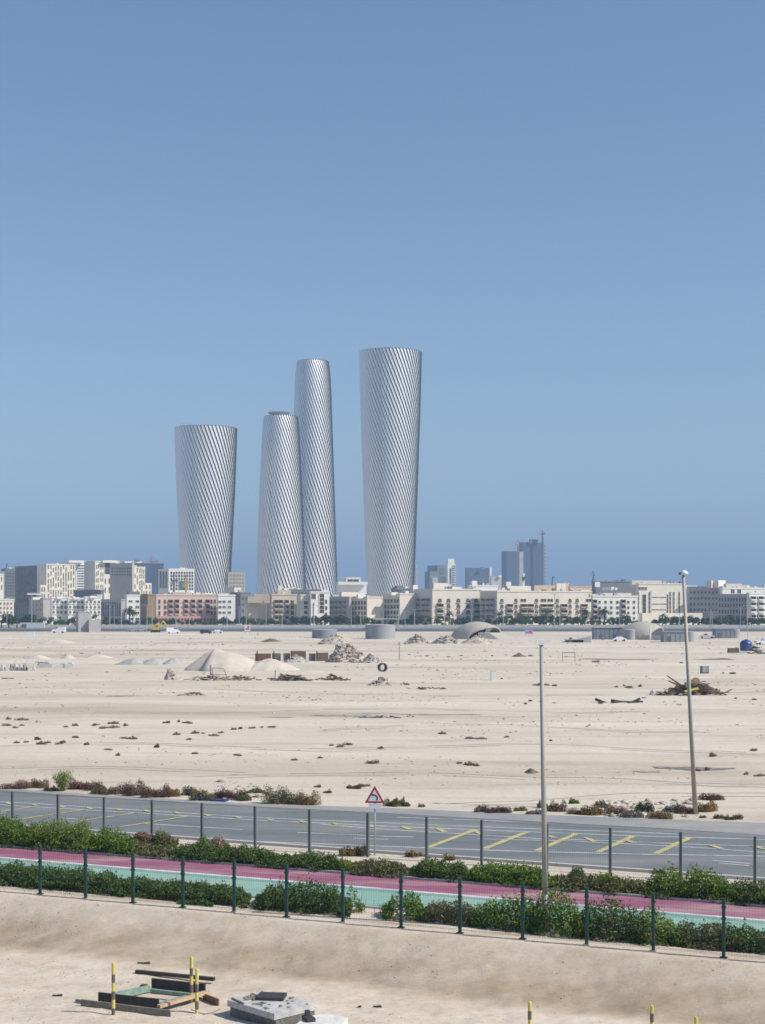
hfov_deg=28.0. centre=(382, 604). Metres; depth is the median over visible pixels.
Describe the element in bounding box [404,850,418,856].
dry bush
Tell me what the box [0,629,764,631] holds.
barrier wall
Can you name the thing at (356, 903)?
shrub
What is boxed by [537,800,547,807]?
dry bush
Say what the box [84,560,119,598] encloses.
office block
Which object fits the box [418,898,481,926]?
shrub
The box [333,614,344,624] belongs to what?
round tree
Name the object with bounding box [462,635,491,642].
rubble heap
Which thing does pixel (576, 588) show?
hall
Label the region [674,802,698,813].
dry bush
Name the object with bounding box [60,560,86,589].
office block
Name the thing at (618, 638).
parked car
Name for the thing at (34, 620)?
round tree
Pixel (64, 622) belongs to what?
round tree
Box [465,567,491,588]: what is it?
glass block
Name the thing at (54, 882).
hedge
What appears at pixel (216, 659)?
sand heap
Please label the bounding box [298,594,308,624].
apartment block
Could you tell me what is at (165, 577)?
lattice block
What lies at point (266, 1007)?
concrete slab
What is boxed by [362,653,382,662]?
rubble heap
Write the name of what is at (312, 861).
hedge
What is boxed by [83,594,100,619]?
villa block
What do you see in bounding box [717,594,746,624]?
apartment block
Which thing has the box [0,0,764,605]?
sky
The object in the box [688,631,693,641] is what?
storage tank
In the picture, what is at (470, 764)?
desert tuft
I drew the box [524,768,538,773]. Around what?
soil heap
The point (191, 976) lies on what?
striped post
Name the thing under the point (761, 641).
pickup truck
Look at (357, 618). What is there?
round tree
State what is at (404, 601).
apartment block
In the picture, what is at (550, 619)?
round tree
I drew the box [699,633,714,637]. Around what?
pickup truck
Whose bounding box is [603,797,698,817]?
verge stones
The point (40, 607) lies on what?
villa block
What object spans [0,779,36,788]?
dry bush
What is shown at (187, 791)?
dry bush
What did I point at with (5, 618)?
round tree
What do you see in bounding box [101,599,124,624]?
colonnade block
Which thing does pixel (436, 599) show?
apartment block
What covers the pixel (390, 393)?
twisted tower
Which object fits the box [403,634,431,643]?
rubble heap
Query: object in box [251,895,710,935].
path kerb
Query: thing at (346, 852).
dry bush
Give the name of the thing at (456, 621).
round tree
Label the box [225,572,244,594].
unfinished tower
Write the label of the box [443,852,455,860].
dry bush
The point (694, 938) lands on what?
shrub
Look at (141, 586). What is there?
office block
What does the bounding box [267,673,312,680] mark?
debris pile
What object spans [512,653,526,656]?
soil heap
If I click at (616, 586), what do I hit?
mall
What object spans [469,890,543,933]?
shrub
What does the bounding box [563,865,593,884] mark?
shrub
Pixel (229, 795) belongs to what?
dry bush
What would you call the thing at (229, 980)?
pit stones
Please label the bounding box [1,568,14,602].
office block
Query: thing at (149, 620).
round tree
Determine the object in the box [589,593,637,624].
apartment block
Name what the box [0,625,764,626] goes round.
boundary wall
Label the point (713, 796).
dry bush
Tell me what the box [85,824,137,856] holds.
hedge
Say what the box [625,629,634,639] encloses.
storage tank
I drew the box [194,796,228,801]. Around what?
tarpaulin
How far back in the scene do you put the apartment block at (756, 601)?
863.42 m
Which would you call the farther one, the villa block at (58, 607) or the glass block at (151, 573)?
the glass block at (151, 573)
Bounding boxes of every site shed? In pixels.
[564,637,582,641]
[591,627,622,638]
[660,631,684,641]
[712,628,733,637]
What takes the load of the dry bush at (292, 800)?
on the ground
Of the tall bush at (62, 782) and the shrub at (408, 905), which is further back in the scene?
the tall bush at (62, 782)
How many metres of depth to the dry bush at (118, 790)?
97.31 m
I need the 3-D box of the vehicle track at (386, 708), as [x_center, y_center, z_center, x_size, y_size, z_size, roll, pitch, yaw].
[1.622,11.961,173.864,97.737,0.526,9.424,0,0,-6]
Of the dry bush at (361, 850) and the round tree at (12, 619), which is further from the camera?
the round tree at (12, 619)
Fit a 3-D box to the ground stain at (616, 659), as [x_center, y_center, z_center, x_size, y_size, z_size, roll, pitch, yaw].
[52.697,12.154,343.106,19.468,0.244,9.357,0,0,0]
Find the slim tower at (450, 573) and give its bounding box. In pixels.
[446,559,455,586]
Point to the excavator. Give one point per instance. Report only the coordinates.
(156, 627)
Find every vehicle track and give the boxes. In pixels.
[0,708,725,713]
[9,742,761,754]
[25,766,253,774]
[29,687,764,695]
[193,772,757,786]
[320,723,764,732]
[447,792,764,805]
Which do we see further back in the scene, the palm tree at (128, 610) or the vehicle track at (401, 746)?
the palm tree at (128, 610)
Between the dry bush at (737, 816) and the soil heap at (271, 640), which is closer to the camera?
the dry bush at (737, 816)
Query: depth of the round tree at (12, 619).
794.79 m
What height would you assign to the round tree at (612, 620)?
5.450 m
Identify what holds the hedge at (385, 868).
on the ground
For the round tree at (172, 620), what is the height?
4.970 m
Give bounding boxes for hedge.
[0,812,46,849]
[0,859,129,896]
[30,813,94,853]
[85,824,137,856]
[118,874,251,908]
[121,841,179,859]
[170,833,224,863]
[214,842,294,868]
[253,873,351,917]
[285,848,341,871]
[344,856,412,878]
[407,856,476,883]
[465,859,557,889]
[548,871,650,895]
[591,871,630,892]
[726,875,764,905]
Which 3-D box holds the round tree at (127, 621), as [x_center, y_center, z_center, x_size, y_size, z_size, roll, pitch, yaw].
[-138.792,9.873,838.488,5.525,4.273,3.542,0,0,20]
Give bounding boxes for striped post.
[112,962,114,1014]
[190,956,192,1002]
[195,968,198,1013]
[528,1001,531,1023]
[650,1005,653,1023]
[694,1016,697,1023]
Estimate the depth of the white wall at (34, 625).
759.67 m
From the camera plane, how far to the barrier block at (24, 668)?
276.49 m
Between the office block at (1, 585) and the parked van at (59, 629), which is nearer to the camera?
the parked van at (59, 629)
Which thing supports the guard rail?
on the highway
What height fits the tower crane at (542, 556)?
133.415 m
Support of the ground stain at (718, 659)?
on the ground
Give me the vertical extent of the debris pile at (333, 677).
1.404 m
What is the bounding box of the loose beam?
[135,969,214,980]
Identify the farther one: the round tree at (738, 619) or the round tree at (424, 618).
the round tree at (424, 618)
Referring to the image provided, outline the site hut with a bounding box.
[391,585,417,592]
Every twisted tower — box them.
[174,423,236,593]
[256,411,305,593]
[294,359,337,596]
[359,347,421,595]
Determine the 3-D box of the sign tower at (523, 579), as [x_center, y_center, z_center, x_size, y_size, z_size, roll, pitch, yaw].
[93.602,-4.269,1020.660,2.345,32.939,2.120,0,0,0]
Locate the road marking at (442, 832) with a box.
[1,801,763,865]
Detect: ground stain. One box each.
[324,714,361,715]
[354,713,478,714]
[582,658,647,659]
[632,770,658,771]
[651,766,734,769]
[702,658,732,659]
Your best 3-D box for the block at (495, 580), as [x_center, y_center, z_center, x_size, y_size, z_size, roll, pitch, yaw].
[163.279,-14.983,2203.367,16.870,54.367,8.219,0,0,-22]
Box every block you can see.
[0,574,3,598]
[0,598,13,624]
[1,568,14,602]
[15,565,36,602]
[22,664,27,670]
[29,597,49,624]
[36,563,75,597]
[50,594,67,624]
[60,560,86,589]
[66,596,83,624]
[74,590,104,598]
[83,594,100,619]
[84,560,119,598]
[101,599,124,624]
[109,563,134,598]
[123,560,163,593]
[125,591,139,624]
[134,565,150,593]
[140,594,154,624]
[158,568,194,593]
[216,593,235,624]
[224,588,250,623]
[244,594,269,624]
[269,586,296,624]
[282,587,319,616]
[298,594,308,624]
[329,592,364,624]
[351,594,382,624]
[382,591,416,624]
[414,583,481,624]
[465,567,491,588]
[479,582,591,624]
[490,575,501,589]
[490,670,495,679]
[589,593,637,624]
[685,580,725,624]
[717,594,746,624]
[719,584,764,593]
[746,591,764,624]
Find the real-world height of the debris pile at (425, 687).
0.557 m
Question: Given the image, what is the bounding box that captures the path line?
[0,857,763,920]
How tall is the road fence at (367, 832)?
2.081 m
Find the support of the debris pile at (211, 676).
on the ground
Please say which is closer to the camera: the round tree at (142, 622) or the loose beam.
the loose beam
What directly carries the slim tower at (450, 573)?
on the ground
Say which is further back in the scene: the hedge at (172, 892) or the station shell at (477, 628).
the station shell at (477, 628)
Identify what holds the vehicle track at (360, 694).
on the ground
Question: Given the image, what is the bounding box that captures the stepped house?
[467,581,497,590]
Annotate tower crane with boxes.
[170,572,177,591]
[182,576,188,591]
[515,539,519,585]
[538,530,544,584]
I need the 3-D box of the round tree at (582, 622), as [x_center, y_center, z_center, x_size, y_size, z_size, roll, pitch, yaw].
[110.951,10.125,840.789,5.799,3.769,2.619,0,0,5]
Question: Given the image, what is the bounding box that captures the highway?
[0,627,764,627]
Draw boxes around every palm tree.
[123,606,136,624]
[129,609,137,624]
[443,611,455,624]
[541,608,550,624]
[579,610,588,624]
[598,609,610,621]
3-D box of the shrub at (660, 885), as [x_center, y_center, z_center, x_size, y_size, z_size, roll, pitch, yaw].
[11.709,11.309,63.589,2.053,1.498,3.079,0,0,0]
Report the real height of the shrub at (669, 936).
1.481 m
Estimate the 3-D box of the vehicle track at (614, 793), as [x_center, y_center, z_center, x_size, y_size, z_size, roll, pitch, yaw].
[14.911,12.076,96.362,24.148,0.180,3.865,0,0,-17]
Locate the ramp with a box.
[563,636,590,641]
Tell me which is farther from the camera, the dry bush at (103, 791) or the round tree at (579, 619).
the round tree at (579, 619)
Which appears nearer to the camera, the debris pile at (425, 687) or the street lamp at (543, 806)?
the street lamp at (543, 806)
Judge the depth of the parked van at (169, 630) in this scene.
639.06 m
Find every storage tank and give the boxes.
[312,629,336,638]
[365,624,394,638]
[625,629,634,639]
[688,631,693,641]
[734,629,739,637]
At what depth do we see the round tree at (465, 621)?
839.50 m
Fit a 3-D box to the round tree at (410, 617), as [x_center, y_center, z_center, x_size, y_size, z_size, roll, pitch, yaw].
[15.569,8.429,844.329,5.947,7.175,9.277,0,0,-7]
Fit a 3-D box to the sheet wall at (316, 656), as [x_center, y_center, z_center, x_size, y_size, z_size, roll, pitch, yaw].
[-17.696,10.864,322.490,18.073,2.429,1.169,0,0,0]
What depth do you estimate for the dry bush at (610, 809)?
88.16 m
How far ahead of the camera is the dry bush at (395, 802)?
91.48 m
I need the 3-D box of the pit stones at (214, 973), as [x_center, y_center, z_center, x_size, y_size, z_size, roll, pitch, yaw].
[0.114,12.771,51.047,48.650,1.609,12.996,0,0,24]
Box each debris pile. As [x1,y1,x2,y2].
[177,673,243,680]
[178,692,206,695]
[223,675,261,679]
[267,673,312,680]
[314,673,350,680]
[343,714,400,717]
[406,687,439,688]
[595,697,642,702]
[655,675,731,695]
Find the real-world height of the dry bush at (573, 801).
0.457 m
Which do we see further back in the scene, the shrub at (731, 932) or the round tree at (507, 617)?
the round tree at (507, 617)
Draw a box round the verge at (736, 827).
[0,788,764,834]
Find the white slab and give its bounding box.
[297,1010,347,1023]
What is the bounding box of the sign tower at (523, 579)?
[522,574,524,585]
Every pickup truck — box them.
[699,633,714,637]
[754,638,764,644]
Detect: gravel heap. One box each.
[115,658,143,664]
[143,658,163,664]
[163,657,184,663]
[284,654,309,662]
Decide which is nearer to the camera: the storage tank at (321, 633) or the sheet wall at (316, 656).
the sheet wall at (316, 656)
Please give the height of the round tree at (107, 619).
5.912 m
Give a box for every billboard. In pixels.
[245,625,249,630]
[525,630,532,634]
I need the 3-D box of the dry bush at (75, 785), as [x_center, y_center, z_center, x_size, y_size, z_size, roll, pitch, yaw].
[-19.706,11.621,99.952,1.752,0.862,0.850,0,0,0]
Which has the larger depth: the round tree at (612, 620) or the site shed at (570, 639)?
the round tree at (612, 620)
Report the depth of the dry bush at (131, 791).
96.52 m
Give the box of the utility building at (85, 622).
[76,612,100,631]
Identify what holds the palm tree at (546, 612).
on the ground
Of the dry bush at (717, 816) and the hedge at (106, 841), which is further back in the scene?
the dry bush at (717, 816)
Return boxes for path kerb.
[0,845,763,906]
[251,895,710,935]
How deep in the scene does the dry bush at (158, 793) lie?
95.62 m
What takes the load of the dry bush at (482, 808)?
on the ground
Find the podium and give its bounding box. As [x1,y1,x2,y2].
[14,594,39,623]
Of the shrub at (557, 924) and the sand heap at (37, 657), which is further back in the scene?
the sand heap at (37, 657)
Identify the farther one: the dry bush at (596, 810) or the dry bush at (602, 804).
the dry bush at (602, 804)
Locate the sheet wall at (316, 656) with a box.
[255,651,327,660]
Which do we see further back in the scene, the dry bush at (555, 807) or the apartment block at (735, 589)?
the apartment block at (735, 589)
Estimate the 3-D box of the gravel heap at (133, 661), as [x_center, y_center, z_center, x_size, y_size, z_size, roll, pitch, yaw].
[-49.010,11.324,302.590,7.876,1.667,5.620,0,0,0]
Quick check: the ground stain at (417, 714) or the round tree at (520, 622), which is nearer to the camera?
the ground stain at (417, 714)
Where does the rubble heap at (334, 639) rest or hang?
on the ground
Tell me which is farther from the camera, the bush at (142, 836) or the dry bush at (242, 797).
the dry bush at (242, 797)
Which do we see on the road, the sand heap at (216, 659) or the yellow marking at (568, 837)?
the yellow marking at (568, 837)
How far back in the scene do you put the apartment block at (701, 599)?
936.84 m
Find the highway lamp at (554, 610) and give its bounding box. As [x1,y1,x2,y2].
[554,594,554,627]
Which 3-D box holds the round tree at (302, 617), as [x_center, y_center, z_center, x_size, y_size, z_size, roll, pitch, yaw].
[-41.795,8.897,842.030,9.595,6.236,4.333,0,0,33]
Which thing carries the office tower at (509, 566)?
on the ground
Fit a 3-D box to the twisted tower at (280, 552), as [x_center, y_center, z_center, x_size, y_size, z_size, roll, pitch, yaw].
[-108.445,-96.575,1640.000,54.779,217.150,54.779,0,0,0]
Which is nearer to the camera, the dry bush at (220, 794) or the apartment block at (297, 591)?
the dry bush at (220, 794)
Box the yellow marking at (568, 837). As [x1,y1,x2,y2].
[1,802,763,853]
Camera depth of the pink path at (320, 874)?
66.55 m
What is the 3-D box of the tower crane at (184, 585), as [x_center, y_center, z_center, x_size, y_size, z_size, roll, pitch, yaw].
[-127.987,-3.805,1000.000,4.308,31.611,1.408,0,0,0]
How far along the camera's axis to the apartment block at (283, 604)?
870.48 m
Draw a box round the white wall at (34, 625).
[20,621,46,627]
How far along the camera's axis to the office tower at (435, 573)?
2357.17 m
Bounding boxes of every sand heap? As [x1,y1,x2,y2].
[25,655,50,658]
[39,639,75,642]
[60,654,74,658]
[85,654,113,657]
[185,649,254,671]
[250,658,299,670]
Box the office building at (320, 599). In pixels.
[308,585,329,624]
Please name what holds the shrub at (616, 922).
on the ground
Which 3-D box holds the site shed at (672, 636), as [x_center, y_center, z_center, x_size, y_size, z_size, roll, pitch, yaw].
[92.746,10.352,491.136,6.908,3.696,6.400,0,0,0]
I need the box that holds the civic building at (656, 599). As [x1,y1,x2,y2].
[630,579,701,624]
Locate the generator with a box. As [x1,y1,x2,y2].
[727,647,739,652]
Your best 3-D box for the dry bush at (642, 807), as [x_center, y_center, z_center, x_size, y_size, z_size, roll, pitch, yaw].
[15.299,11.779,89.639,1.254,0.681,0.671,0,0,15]
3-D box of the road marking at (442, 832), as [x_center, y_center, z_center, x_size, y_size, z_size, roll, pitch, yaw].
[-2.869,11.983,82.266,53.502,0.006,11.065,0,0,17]
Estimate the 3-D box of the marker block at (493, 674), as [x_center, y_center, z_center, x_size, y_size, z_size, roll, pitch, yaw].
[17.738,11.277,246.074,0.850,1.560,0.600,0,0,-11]
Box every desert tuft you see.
[366,759,379,763]
[463,761,474,765]
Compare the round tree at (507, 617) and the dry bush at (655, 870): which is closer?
the dry bush at (655, 870)
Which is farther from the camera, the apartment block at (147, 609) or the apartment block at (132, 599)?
the apartment block at (147, 609)
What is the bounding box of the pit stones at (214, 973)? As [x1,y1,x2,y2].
[0,888,756,1023]
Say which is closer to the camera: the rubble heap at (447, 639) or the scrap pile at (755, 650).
the scrap pile at (755, 650)
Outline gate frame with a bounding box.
[210,665,226,679]
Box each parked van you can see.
[51,627,65,632]
[166,627,179,632]
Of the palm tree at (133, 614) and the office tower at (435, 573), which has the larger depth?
the office tower at (435, 573)
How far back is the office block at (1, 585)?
1086.60 m
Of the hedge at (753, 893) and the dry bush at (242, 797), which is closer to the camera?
the hedge at (753, 893)
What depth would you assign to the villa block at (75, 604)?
890.48 m
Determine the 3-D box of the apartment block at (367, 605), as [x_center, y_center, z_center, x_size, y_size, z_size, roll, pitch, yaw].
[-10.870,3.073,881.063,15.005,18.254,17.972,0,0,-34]
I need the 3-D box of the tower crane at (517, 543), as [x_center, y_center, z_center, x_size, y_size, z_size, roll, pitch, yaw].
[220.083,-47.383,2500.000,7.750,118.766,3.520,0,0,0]
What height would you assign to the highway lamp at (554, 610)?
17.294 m
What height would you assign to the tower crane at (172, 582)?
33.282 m
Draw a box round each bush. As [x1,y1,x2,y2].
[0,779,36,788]
[29,777,49,787]
[43,785,58,790]
[53,770,73,790]
[66,778,91,789]
[83,780,105,790]
[90,785,114,794]
[110,782,134,794]
[121,779,152,795]
[128,831,157,843]
[139,784,171,797]
[147,828,179,845]
[164,783,180,796]
[178,896,214,906]
[181,785,198,795]
[188,788,217,800]
[210,787,232,797]
[211,835,229,848]
[224,788,248,798]
[233,793,251,800]
[248,787,263,792]
[260,782,290,803]
[274,785,306,804]
[294,790,320,804]
[337,845,359,856]
[346,785,361,788]
[355,844,370,855]
[383,797,400,806]
[400,801,410,806]
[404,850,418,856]
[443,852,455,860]
[473,803,489,811]
[485,806,511,812]
[513,806,527,810]
[525,808,546,813]
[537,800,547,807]
[546,799,567,811]
[566,807,583,814]
[568,798,579,803]
[578,803,604,815]
[594,799,607,807]
[604,803,628,813]
[619,809,643,817]
[634,802,654,811]
[645,810,673,819]
[652,868,663,873]
[662,805,677,811]
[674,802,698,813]
[697,792,724,800]
[697,800,717,811]
[713,814,724,818]
[724,814,735,819]
[734,813,743,819]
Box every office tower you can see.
[425,565,445,588]
[502,551,516,587]
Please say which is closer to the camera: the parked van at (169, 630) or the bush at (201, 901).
the bush at (201, 901)
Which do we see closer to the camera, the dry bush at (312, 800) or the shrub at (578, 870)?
the shrub at (578, 870)
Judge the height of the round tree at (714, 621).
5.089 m
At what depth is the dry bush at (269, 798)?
92.72 m
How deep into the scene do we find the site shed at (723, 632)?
543.40 m
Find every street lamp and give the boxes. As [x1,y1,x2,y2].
[538,640,549,931]
[679,570,697,813]
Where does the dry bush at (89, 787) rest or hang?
on the ground
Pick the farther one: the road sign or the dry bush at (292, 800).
the dry bush at (292, 800)
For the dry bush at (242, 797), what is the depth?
94.05 m
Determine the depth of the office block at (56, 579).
1105.38 m
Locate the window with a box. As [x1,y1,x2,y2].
[347,579,358,581]
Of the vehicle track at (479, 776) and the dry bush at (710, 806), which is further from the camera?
the vehicle track at (479, 776)
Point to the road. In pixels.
(558, 854)
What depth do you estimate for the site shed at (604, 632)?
523.64 m
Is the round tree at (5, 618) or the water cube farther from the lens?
the round tree at (5, 618)
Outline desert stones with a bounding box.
[0,636,764,786]
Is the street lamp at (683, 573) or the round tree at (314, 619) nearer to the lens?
the street lamp at (683, 573)
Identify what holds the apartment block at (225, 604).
on the ground
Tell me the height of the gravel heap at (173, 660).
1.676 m
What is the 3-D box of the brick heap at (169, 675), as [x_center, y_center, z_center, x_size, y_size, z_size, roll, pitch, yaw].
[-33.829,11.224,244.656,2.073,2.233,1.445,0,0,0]
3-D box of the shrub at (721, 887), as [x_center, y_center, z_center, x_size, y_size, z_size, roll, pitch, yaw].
[13.300,11.298,62.761,2.271,1.527,3.268,0,0,0]
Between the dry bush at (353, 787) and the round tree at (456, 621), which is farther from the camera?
the round tree at (456, 621)
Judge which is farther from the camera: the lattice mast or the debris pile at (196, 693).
the lattice mast
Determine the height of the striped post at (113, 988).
1.830 m
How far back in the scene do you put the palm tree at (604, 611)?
845.77 m
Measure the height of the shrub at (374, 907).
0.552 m
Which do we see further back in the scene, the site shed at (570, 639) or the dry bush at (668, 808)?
the site shed at (570, 639)
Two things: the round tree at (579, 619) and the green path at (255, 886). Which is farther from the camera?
the round tree at (579, 619)
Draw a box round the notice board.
[28,632,34,636]
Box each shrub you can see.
[334,856,358,871]
[345,882,365,912]
[358,900,380,912]
[381,890,429,921]
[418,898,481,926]
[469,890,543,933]
[527,875,588,937]
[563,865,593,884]
[573,891,651,946]
[631,899,688,947]
[639,861,694,899]
[674,917,733,950]
[678,862,743,905]
[717,917,763,952]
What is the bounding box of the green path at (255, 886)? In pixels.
[0,858,763,936]
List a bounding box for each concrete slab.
[39,662,52,667]
[57,663,64,667]
[65,662,73,667]
[227,991,315,1023]
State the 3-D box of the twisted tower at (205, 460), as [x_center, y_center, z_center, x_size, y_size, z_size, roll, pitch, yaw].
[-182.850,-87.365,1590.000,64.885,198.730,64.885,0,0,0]
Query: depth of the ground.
110.11 m
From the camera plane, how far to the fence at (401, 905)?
56.97 m
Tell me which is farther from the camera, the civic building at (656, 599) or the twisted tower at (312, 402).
the twisted tower at (312, 402)
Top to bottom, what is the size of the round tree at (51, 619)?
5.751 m
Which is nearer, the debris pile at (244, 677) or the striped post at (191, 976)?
the striped post at (191, 976)
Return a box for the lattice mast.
[415,565,417,584]
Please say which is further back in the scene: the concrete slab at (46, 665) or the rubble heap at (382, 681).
the concrete slab at (46, 665)
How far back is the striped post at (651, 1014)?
47.25 m
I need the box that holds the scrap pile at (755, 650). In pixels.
[747,645,764,653]
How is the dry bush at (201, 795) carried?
on the ground
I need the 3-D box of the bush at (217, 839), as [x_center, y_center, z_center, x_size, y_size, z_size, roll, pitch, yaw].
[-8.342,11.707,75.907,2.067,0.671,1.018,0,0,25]
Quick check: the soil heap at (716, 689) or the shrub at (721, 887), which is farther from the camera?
the soil heap at (716, 689)
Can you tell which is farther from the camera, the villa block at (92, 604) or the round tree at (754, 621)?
the villa block at (92, 604)
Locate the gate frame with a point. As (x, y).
(217, 674)
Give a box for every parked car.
[200,630,211,633]
[612,637,626,640]
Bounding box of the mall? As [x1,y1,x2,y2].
[591,579,635,595]
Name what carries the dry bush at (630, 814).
on the ground
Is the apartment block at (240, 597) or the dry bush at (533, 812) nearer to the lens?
the dry bush at (533, 812)
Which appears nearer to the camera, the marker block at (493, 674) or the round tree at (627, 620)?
the marker block at (493, 674)
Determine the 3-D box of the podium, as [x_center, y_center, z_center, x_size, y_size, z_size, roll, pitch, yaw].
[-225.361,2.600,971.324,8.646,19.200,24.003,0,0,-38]
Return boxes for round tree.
[0,612,12,627]
[8,616,22,627]
[19,614,30,622]
[29,614,37,622]
[42,617,54,624]
[60,618,70,623]
[103,617,112,624]
[125,619,132,624]
[135,619,146,624]
[144,617,158,624]
[166,618,174,624]
[221,616,231,624]
[264,618,273,623]
[294,617,307,624]
[299,616,310,624]
[307,615,319,624]
[320,614,329,624]
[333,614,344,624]
[355,616,364,622]
[405,614,415,624]
[408,617,418,622]
[417,615,432,621]
[434,617,448,624]
[450,618,459,624]
[460,617,469,623]
[502,616,516,623]
[510,618,522,623]
[517,615,529,624]
[526,615,539,623]
[535,614,547,623]
[546,615,555,622]
[556,615,572,624]
[573,616,587,624]
[580,620,589,624]
[606,617,616,623]
[624,615,631,624]
[670,616,683,624]
[688,615,699,624]
[709,618,720,624]
[716,616,729,623]
[725,615,735,620]
[733,616,743,622]
[745,617,758,624]
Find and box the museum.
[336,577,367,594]
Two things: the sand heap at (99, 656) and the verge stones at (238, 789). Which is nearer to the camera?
the verge stones at (238, 789)
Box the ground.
[0,623,764,1023]
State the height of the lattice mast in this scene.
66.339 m
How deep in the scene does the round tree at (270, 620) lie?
840.45 m
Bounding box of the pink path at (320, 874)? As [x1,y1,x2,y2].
[0,847,763,918]
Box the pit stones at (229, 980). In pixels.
[12,891,713,1018]
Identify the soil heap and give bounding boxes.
[260,638,278,641]
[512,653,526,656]
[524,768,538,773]
[667,683,723,693]
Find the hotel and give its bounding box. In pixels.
[154,592,217,624]
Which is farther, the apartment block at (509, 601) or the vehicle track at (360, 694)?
the apartment block at (509, 601)
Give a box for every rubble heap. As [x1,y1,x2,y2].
[318,634,349,643]
[325,643,364,662]
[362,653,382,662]
[368,676,393,685]
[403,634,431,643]
[432,635,460,643]
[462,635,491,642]
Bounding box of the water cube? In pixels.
[700,666,708,672]
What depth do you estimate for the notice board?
564.51 m
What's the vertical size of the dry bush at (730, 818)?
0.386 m
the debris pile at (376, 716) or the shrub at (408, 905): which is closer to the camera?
the shrub at (408, 905)
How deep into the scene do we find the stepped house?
1002.90 m
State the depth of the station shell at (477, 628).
526.80 m
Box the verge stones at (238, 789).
[214,779,261,799]
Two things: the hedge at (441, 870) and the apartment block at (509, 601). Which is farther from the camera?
the apartment block at (509, 601)
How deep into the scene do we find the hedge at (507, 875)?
65.77 m
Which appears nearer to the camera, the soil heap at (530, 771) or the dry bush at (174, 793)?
the dry bush at (174, 793)
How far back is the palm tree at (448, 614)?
844.03 m
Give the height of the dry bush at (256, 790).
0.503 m
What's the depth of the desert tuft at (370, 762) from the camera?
115.94 m
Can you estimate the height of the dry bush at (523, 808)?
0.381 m
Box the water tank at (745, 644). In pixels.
[740,626,751,650]
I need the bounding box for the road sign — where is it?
[365,786,383,854]
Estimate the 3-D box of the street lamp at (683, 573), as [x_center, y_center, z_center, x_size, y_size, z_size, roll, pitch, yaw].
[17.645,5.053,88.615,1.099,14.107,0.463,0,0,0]
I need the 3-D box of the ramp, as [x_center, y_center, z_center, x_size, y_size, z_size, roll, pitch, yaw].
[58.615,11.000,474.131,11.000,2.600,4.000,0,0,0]
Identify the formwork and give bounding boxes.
[75,978,219,1016]
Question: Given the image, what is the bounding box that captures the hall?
[568,586,591,590]
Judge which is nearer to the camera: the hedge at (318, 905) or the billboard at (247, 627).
the hedge at (318, 905)
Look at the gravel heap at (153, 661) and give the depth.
300.82 m
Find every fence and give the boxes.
[0,791,764,884]
[0,845,764,959]
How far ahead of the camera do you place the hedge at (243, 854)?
70.88 m
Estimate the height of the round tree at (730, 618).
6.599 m
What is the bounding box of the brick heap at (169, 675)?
[164,668,176,679]
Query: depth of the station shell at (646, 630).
515.79 m
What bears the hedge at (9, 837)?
on the ground
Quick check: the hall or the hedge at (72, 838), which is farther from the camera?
the hall
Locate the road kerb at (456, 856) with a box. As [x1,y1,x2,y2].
[2,823,763,880]
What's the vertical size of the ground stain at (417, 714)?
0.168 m
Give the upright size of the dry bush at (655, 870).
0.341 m
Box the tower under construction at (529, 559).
[518,539,545,590]
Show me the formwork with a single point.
(127, 1000)
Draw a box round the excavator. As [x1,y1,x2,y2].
[151,621,167,631]
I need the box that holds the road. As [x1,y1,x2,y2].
[0,790,764,876]
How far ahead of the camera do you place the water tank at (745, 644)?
398.84 m
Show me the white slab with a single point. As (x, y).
(308, 1018)
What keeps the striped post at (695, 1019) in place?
on the ground
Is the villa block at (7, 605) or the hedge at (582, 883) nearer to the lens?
the hedge at (582, 883)
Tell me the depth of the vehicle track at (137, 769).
112.41 m
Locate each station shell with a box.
[450,621,510,638]
[616,621,663,639]
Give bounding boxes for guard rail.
[0,628,764,628]
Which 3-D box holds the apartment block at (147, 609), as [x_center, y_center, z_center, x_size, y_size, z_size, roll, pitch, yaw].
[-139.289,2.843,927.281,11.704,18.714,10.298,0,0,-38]
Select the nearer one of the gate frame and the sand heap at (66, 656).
the gate frame
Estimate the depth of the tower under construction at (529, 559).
2504.20 m
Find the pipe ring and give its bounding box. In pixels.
[377,663,387,671]
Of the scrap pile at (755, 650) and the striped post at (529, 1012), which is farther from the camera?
the scrap pile at (755, 650)
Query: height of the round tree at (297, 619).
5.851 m
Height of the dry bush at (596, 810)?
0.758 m
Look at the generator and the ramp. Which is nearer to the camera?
the generator
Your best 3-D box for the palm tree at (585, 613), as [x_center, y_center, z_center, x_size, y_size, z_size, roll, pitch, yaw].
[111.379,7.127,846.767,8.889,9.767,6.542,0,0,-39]
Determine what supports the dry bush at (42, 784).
on the ground
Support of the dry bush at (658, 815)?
on the ground
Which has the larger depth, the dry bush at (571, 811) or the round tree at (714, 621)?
the round tree at (714, 621)

